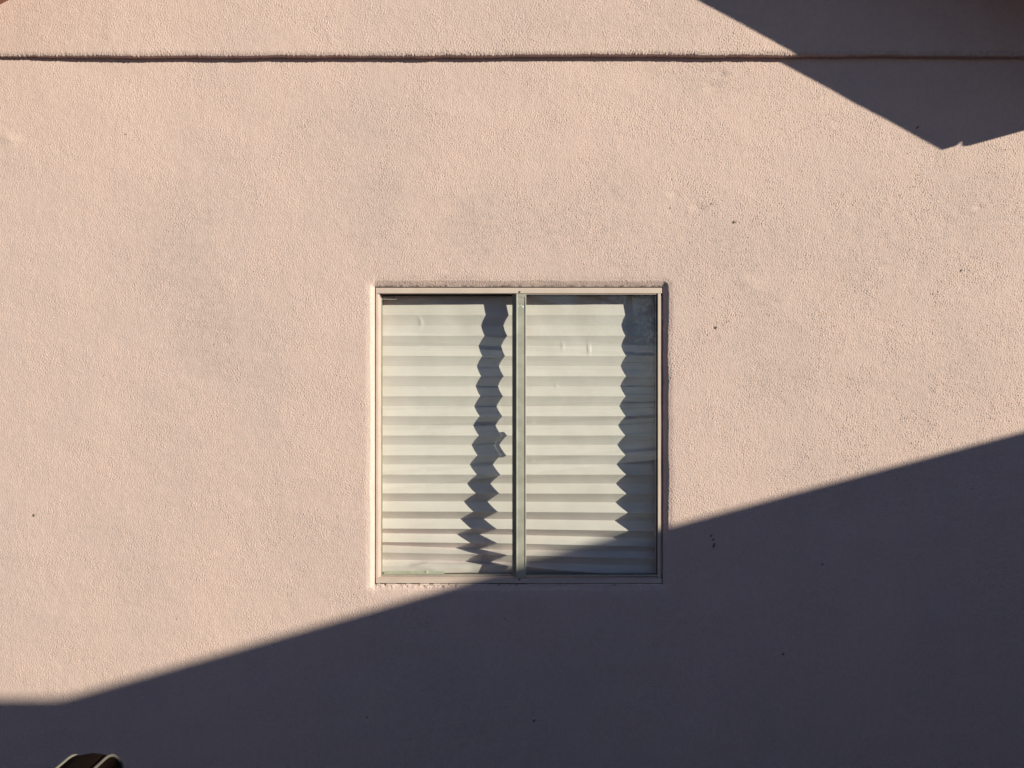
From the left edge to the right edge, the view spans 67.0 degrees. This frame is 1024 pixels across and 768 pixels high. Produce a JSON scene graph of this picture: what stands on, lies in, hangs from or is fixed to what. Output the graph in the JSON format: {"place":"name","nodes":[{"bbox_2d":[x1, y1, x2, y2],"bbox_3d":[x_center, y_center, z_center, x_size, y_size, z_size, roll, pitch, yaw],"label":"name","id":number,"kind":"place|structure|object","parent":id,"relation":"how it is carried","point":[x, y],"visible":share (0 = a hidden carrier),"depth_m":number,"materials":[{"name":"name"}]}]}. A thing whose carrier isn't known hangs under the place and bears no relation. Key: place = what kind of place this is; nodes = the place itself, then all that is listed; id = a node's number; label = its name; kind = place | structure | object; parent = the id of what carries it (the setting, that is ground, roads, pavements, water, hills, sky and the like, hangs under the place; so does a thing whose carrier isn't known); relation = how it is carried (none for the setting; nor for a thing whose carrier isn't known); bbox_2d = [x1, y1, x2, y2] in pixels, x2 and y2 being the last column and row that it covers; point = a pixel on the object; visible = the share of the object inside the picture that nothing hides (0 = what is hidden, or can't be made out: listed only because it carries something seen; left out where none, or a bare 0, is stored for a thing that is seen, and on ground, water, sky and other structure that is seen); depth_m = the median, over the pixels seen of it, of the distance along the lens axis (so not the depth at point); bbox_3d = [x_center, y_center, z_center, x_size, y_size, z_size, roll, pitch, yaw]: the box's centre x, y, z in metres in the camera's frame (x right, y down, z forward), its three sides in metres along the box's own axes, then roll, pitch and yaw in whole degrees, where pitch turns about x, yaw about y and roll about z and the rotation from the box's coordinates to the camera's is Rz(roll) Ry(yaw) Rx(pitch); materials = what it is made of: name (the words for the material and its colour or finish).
{"place":"outdoors","nodes":[
{"label":"outdoors","id":0,"kind":"place"},
{"bbox_2d":[55,753,123,767],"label":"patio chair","id":1,"kind":"object","parent":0,"point":[93,760],"visible":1,"depth_m":1.55,"materials":[{"name":"brown"}]},
{"bbox_2d":[0,0,1023,767],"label":"house","id":2,"kind":"structure","parent":0,"point":[226,226],"depth_m":3.10,"materials":[{"name":"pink paint"}]},
{"bbox_2d":[376,288,661,585],"bbox_3d":[0.027,0.215,3.285,1.170,1.222,0.349,0,0,0],"label":"window","id":3,"kind":"structure","parent":2,"relation":"in","point":[519,575],"depth_m":3.12,"materials":[{"name":"beige glass"}]},
{"bbox_2d":[382,287,654,573],"bbox_3d":[0.007,0.198,3.211,1.194,1.229,0.071,0,0,1],"label":"pleated shade","id":4,"kind":"object","parent":3,"relation":"attached to","point":[447,436],"visible":0.9,"depth_m":3.19,"materials":[{"name":"fabric"}]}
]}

